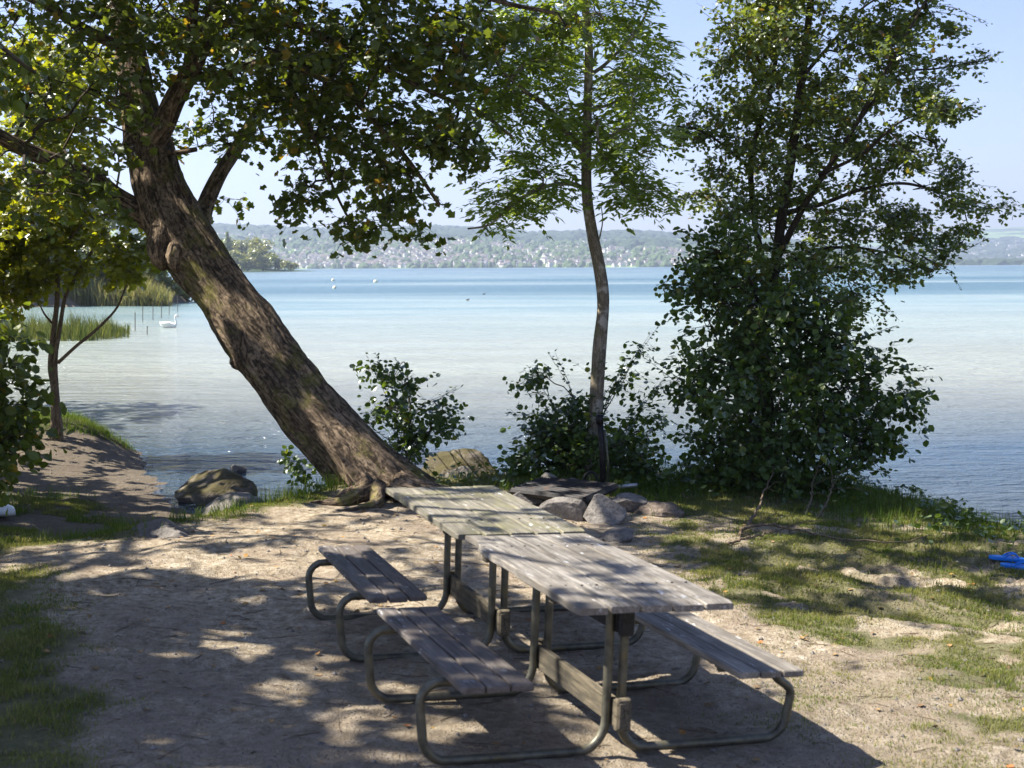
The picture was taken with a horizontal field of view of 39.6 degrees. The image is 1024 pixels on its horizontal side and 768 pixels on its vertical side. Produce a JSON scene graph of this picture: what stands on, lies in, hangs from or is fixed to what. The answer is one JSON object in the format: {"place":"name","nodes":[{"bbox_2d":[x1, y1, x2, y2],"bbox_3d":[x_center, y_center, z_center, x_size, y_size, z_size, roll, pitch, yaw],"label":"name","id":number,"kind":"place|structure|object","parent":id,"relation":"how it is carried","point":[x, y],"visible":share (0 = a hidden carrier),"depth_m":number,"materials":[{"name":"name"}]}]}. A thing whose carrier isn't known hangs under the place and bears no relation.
{"place":"outdoors","nodes":[
{"label":"outdoors","id":0,"kind":"place"},
{"bbox_2d":[167,269,304,271],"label":"headland","id":1,"kind":"structure","parent":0,"point":[267,270],"depth_m":968.08,"materials":[{"name":"green plant"}]},
{"bbox_2d":[225,231,230,254],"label":"conifer tree","id":2,"kind":"object","parent":1,"relation":"on","point":[227,241],"visible":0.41,"depth_m":979.51,"materials":[{"name":"green plant"}]},
{"bbox_2d":[221,236,246,251],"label":"broadleaf tree","id":3,"kind":"object","parent":1,"relation":"on","point":[235,240],"visible":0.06,"depth_m":1022.56,"materials":[{"name":"green plant"}]},
{"bbox_2d":[222,240,247,250],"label":"broadleaf tree","id":4,"kind":"object","parent":1,"relation":"on","point":[231,245],"visible":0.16,"depth_m":992.34,"materials":[{"name":"green plant"}]},
{"bbox_2d":[230,237,254,263],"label":"broadleaf tree","id":5,"kind":"object","parent":1,"relation":"on","point":[240,246],"visible":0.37,"depth_m":986.40,"materials":[{"name":"green plant"}]},
{"bbox_2d":[228,249,260,270],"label":"broadleaf tree","id":6,"kind":"object","parent":1,"relation":"on","point":[246,259],"visible":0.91,"depth_m":948.26,"materials":[{"name":"green plant"}]},
{"bbox_2d":[234,239,275,268],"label":"broadleaf tree","id":7,"kind":"object","parent":1,"relation":"on","point":[255,245],"visible":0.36,"depth_m":979.81,"materials":[{"name":"green plant"}]},
{"bbox_2d":[247,236,262,248],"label":"broadleaf tree","id":8,"kind":"object","parent":1,"relation":"on","point":[257,239],"visible":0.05,"depth_m":1009.70,"materials":[{"name":"green plant"}]},
{"bbox_2d":[252,255,274,270],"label":"broadleaf tree","id":9,"kind":"object","parent":1,"relation":"on","point":[262,264],"visible":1,"depth_m":948.98,"materials":[{"name":"green plant"}]},
{"bbox_2d":[251,245,276,269],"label":"broadleaf tree","id":10,"kind":"object","parent":1,"relation":"on","point":[262,249],"visible":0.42,"depth_m":973.61,"materials":[{"name":"green plant"}]},
{"bbox_2d":[263,251,282,269],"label":"broadleaf tree","id":11,"kind":"object","parent":1,"relation":"on","point":[275,260],"visible":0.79,"depth_m":970.62,"materials":[{"name":"green plant"}]},
{"bbox_2d":[280,260,289,270],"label":"headland bush","id":12,"kind":"object","parent":1,"relation":"on","point":[283,263],"visible":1,"depth_m":946.03,"materials":[{"name":"green plant"}]},
{"bbox_2d":[285,262,300,270],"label":"headland bush","id":13,"kind":"object","parent":1,"relation":"on","point":[291,266],"visible":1,"depth_m":946.08,"materials":[{"name":"green plant"}]},
{"bbox_2d":[80,230,684,268],"bbox_3d":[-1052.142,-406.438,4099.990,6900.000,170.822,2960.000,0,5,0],"label":"hills","id":14,"kind":"structure","parent":0,"point":[494,266],"depth_m":2658.18,"materials":[{"name":"green plant"}]},
{"bbox_2d":[323,263,330,267],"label":"town house","id":15,"kind":"structure","parent":14,"relation":"on","point":[327,265],"depth_m":2644.16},
{"bbox_2d":[130,231,941,268],"bbox_3d":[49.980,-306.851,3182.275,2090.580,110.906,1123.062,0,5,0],"label":"garden trees","id":16,"kind":"object","parent":14,"relation":"on","point":[582,250],"visible":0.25,"depth_m":2847.78,"materials":[{"name":"green plant"}]},
{"bbox_2d":[217,232,868,267],"bbox_3d":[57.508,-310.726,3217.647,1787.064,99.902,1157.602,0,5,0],"label":"distant town","id":17,"kind":"object","parent":14,"relation":"on","point":[419,254],"visible":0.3,"depth_m":2823.81},
{"bbox_2d":[547,261,553,266],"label":"town house","id":18,"kind":"structure","parent":14,"relation":"on","point":[550,263],"depth_m":2644.68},
{"bbox_2d":[110,223,1023,264],"bbox_3d":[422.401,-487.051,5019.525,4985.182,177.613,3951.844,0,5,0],"label":"distant forest","id":19,"kind":"object","parent":14,"relation":"on","point":[659,239],"visible":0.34,"depth_m":4030.09,"materials":[{"name":"green plant"}]},
{"bbox_2d":[618,262,625,266],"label":"town house","id":20,"kind":"structure","parent":14,"relation":"on","point":[621,264],"depth_m":2645.22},
{"bbox_2d":[0,279,1023,767],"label":"ground","id":21,"kind":"structure","parent":0,"point":[238,735],"depth_m":8.00,"materials":[{"name":"soil"}]},
{"bbox_2d":[0,504,15,516],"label":"paddle board","id":22,"kind":"object","parent":21,"relation":"on","point":[11,511],"visible":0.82,"depth_m":15.24,"materials":[{"name":"white plastic"}]},
{"bbox_2d":[0,0,46,119],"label":"overhanging tree","id":23,"kind":"object","parent":21,"relation":"on","point":[24,62],"visible":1,"depth_m":8.17,"materials":[{"name":"green plant"}]},
{"bbox_2d":[0,301,74,515],"bbox_3d":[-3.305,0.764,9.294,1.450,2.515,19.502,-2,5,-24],"label":"bank shrub","id":24,"kind":"object","parent":21,"relation":"on","point":[12,429],"visible":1,"depth_m":11.38,"materials":[{"name":"green plant"}]},
{"bbox_2d":[8,227,101,276],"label":"bank bush","id":25,"kind":"object","parent":21,"relation":"on","point":[81,258],"visible":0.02,"depth_m":109.81,"materials":[{"name":"green plant"}]},
{"bbox_2d":[45,237,109,280],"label":"bank bush","id":26,"kind":"object","parent":21,"relation":"on","point":[84,257],"visible":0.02,"depth_m":108.92,"materials":[{"name":"green plant"}]},
{"bbox_2d":[0,24,160,440],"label":"twin stem tree","id":27,"kind":"object","parent":21,"relation":"on","point":[33,274],"visible":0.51,"depth_m":20.12,"materials":[{"name":"green plant"}]},
{"bbox_2d":[81,212,115,246],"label":"bank bush","id":28,"kind":"object","parent":21,"relation":"on","point":[114,229],"depth_m":121.93,"materials":[{"name":"green plant"}]},
{"bbox_2d":[61,246,146,284],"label":"willow bush","id":29,"kind":"object","parent":21,"relation":"on","point":[100,268],"visible":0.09,"depth_m":112.35,"materials":[{"name":"green plant"}]},
{"bbox_2d":[90,238,168,278],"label":"willow bush","id":30,"kind":"object","parent":21,"relation":"on","point":[126,245],"visible":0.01,"depth_m":115.32,"materials":[{"name":"green plant"}]},
{"bbox_2d":[130,518,189,537],"bbox_3d":[-2.784,1.164,11.252,0.619,0.157,0.509,0,5,0],"label":"boulder","id":31,"kind":"object","parent":21,"relation":"on","point":[168,528],"visible":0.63,"depth_m":11.18,"materials":[{"name":"grey stone"}]},
{"bbox_2d":[138,262,194,301],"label":"willow bush","id":32,"kind":"object","parent":21,"relation":"on","point":[165,280],"visible":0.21,"depth_m":116.26,"materials":[{"name":"green plant"}]},
{"bbox_2d":[174,468,257,505],"bbox_3d":[-3.610,1.291,17.310,1.048,0.525,0.740,0,5,0],"label":"mossy boulder","id":33,"kind":"object","parent":21,"relation":"on","point":[206,487],"visible":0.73,"depth_m":17.13,"materials":[{"name":"stone"}]},
{"bbox_2d":[199,492,263,514],"bbox_3d":[-3.294,1.390,16.439,0.837,0.259,0.585,4,6,40],"label":"boulder","id":34,"kind":"object","parent":21,"relation":"on","point":[229,495],"visible":0.47,"depth_m":16.34,"materials":[{"name":"grey stone"}]},
{"bbox_2d":[0,0,618,510],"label":"leaning tree","id":35,"kind":"object","parent":21,"relation":"on","point":[324,426],"visible":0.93,"depth_m":13.66,"materials":[{"name":"green plant"}]},
{"bbox_2d":[349,352,474,469],"bbox_3d":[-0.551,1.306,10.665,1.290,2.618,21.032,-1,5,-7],"label":"round leaved bush","id":36,"kind":"object","parent":21,"relation":"on","point":[406,416],"visible":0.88,"depth_m":14.60,"materials":[{"name":"green plant"}]},
{"bbox_2d":[445,466,473,477],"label":"boulder","id":37,"kind":"object","parent":21,"relation":"on","point":[463,468],"visible":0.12,"depth_m":16.27,"materials":[{"name":"grey stone"}]},
{"bbox_2d":[422,448,498,477],"bbox_3d":[-0.671,1.235,16.875,0.888,0.914,0.977,-4,6,-38],"label":"mossy boulder","id":38,"kind":"object","parent":21,"relation":"on","point":[446,460],"visible":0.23,"depth_m":16.73,"materials":[{"name":"stone"}]},
{"bbox_2d":[305,485,644,661],"bbox_3d":[-0.215,1.104,8.391,1.840,0.772,1.710,0,4,-18],"label":"picnic table","id":39,"kind":"object","parent":21,"relation":"on","point":[371,575],"visible":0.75,"depth_m":8.14,"materials":[{"name":"grey wood"}]},
{"bbox_2d":[0,471,1023,767],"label":"grass","id":40,"kind":"structure","parent":21,"relation":"on","point":[12,677],"depth_m":9.62,"materials":[{"name":"green plant"}]},
{"bbox_2d":[0,407,1023,573],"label":"bank grass","id":41,"kind":"structure","parent":21,"relation":"on","point":[875,490],"depth_m":13.45,"materials":[{"name":"green plant"}]},
{"bbox_2d":[0,417,1023,767],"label":"pebbles","id":42,"kind":"object","parent":21,"relation":"on","point":[434,599],"visible":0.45,"depth_m":8.47,"materials":[{"name":"grey stone"}]},
{"bbox_2d":[1,448,1023,767],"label":"twig litter","id":43,"kind":"object","parent":21,"relation":"on","point":[475,616],"visible":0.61,"depth_m":7.91,"materials":[{"name":"brown plant"}]},
{"bbox_2d":[10,482,1023,767],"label":"fallen leaves","id":44,"kind":"object","parent":21,"relation":"on","point":[500,640],"depth_m":9.49,"materials":[{"name":"brown plant"}]},
{"bbox_2d":[513,491,543,504],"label":"boulder","id":45,"kind":"object","parent":21,"relation":"on","point":[534,501],"visible":0.43,"depth_m":12.91,"materials":[{"name":"grey stone"}]},
{"bbox_2d":[509,476,618,503],"bbox_3d":[0.466,0.973,13.100,1.087,0.077,0.870,3,6,37],"label":"fire grate","id":46,"kind":"object","parent":45,"relation":"on","point":[544,487],"visible":0.98,"depth_m":12.99,"materials":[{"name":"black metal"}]},
{"bbox_2d":[541,472,556,477],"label":"boulder","id":47,"kind":"object","parent":21,"relation":"on","point":[548,474],"visible":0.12,"depth_m":13.70,"materials":[{"name":"grey stone"}]},
{"bbox_2d":[539,497,587,521],"bbox_3d":[0.448,1.106,12.440,0.425,0.242,0.236,1,5,16],"label":"boulder","id":48,"kind":"object","parent":21,"relation":"on","point":[570,508],"visible":0.73,"depth_m":12.34,"materials":[{"name":"grey stone"}]},
{"bbox_2d":[444,0,716,480],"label":"ash tree","id":49,"kind":"object","parent":21,"relation":"on","point":[559,126],"visible":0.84,"depth_m":14.30,"materials":[{"name":"green plant"}]},
{"bbox_2d":[364,533,803,765],"bbox_3d":[0.315,1.238,6.762,1.840,0.772,1.702,1,4,-19],"label":"picnic table","id":50,"kind":"object","parent":21,"relation":"on","point":[611,588],"visible":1,"depth_m":6.52,"materials":[{"name":"grey wood"}]},
{"bbox_2d":[491,324,677,485],"bbox_3d":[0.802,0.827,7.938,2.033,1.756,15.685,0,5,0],"label":"arching bush","id":51,"kind":"object","parent":21,"relation":"on","point":[566,438],"visible":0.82,"depth_m":14.70,"materials":[{"name":"green plant"}]},
{"bbox_2d":[583,494,626,524],"bbox_3d":[0.802,1.110,12.290,0.378,0.325,0.297,0,5,0],"label":"boulder","id":52,"kind":"object","parent":21,"relation":"on","point":[602,508],"visible":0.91,"depth_m":12.23,"materials":[{"name":"grey stone"}]},
{"bbox_2d":[582,414,637,488],"bbox_3d":[0.946,0.710,13.693,0.537,0.832,0.082,1,5,12],"label":"grill post","id":53,"kind":"object","parent":21,"relation":"on","point":[602,441],"visible":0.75,"depth_m":13.69,"materials":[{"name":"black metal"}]},
{"bbox_2d":[599,526,633,542],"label":"boulder","id":54,"kind":"object","parent":21,"relation":"on","point":[620,534],"visible":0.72,"depth_m":11.47,"materials":[{"name":"grey stone"}]},
{"bbox_2d":[612,492,647,511],"bbox_3d":[1.052,1.089,12.943,0.360,0.184,0.271,0,5,0],"label":"boulder","id":55,"kind":"object","parent":21,"relation":"on","point":[630,502],"visible":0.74,"depth_m":12.86,"materials":[{"name":"grey stone"}]},
{"bbox_2d":[634,500,685,517],"bbox_3d":[1.328,1.189,12.904,0.511,0.245,0.434,0,5,0],"label":"boulder","id":56,"kind":"object","parent":21,"relation":"on","point":[664,509],"visible":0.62,"depth_m":12.75,"materials":[{"name":"grey stone"}]},
{"bbox_2d":[319,459,1023,553],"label":"ground weeds","id":57,"kind":"object","parent":21,"relation":"on","point":[944,505],"visible":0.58,"depth_m":13.78,"materials":[{"name":"green plant"}]},
{"bbox_2d":[738,454,781,535],"bbox_3d":[2.291,0.944,12.973,0.302,0.388,2.814,1,5,14],"label":"fallen branch","id":58,"kind":"object","parent":21,"relation":"on","point":[749,521],"visible":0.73,"depth_m":12.70,"materials":[{"name":"brown wood"}]},
{"bbox_2d":[727,518,842,545],"bbox_3d":[2.184,1.210,11.777,1.274,0.111,0.271,-3,6,-33],"label":"fallen branch","id":59,"kind":"object","parent":21,"relation":"on","point":[740,539],"visible":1,"depth_m":11.55,"materials":[{"name":"brown wood"}]},
{"bbox_2d":[630,209,942,504],"bbox_3d":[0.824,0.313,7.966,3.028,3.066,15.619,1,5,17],"label":"hazel bush","id":60,"kind":"object","parent":21,"relation":"on","point":[749,375],"visible":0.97,"depth_m":14.05,"materials":[{"name":"green plant"}]},
{"bbox_2d":[804,465,842,514],"bbox_3d":[2.836,0.984,13.326,0.255,0.366,0.791,3,6,38],"label":"fallen branch","id":61,"kind":"object","parent":21,"relation":"on","point":[810,501],"visible":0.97,"depth_m":13.34,"materials":[{"name":"brown wood"}]},
{"bbox_2d":[649,0,1023,444],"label":"maple tree","id":62,"kind":"object","parent":21,"relation":"on","point":[778,32],"visible":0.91,"depth_m":14.98,"materials":[{"name":"green plant"}]},
{"bbox_2d":[816,456,884,518],"bbox_3d":[3.135,0.950,13.130,0.536,0.470,0.982,1,5,19],"label":"fallen branch","id":63,"kind":"object","parent":21,"relation":"on","point":[825,506],"visible":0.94,"depth_m":13.32,"materials":[{"name":"brown wood"}]},
{"bbox_2d":[989,552,1023,561],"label":"flip flop","id":64,"kind":"object","parent":21,"relation":"on","point":[1009,558],"visible":0.99,"depth_m":10.95,"materials":[{"name":"blue plastic"}]},
{"bbox_2d":[1000,560,1023,569],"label":"flip flop","id":65,"kind":"object","parent":21,"relation":"on","point":[1018,565],"visible":0.95,"depth_m":10.78,"materials":[{"name":"blue plastic"}]},
{"bbox_2d":[0,265,1023,525],"bbox_3d":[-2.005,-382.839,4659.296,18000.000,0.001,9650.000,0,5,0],"label":"lake water","id":66,"kind":"structure","parent":0,"point":[178,405],"depth_m":43.16,"materials":[{"name":"blue liquid"}]},
{"bbox_2d":[0,308,132,340],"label":"reeds","id":67,"kind":"object","parent":66,"relation":"in","point":[75,330],"visible":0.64,"depth_m":57.59,"materials":[{"name":"green plant"}]},
{"bbox_2d":[47,275,177,305],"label":"reeds","id":68,"kind":"object","parent":66,"relation":"in","point":[95,295],"visible":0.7,"depth_m":106.62,"materials":[{"name":"green plant"}]},
{"bbox_2d":[159,315,178,327],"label":"swan","id":69,"kind":"object","parent":66,"relation":"on","point":[164,324],"visible":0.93,"depth_m":67.76,"materials":[{"name":"white"}]},
{"bbox_2d":[230,465,246,472],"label":"boulder","id":70,"kind":"object","parent":66,"relation":"on","point":[237,469],"visible":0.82,"depth_m":19.67,"materials":[{"name":"grey stone"}]},
{"bbox_2d":[0,0,1023,241],"label":"sky","id":71,"kind":"structure","parent":0,"point":[994,139],"materials":[{"name":"blue"}]},
{"bbox_2d":[827,227,1023,246],"bbox_3d":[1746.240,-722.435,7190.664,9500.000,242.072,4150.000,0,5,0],"label":"hills beyond","id":72,"kind":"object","parent":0,"point":[997,233],"visible":0.03,"depth_m":8037.13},
{"bbox_2d":[873,238,1023,257],"bbox_3d":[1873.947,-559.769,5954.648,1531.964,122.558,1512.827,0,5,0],"label":"distant village","id":73,"kind":"object","parent":72,"relation":"on","point":[1009,248],"visible":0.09,"depth_m":5925.86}
]}

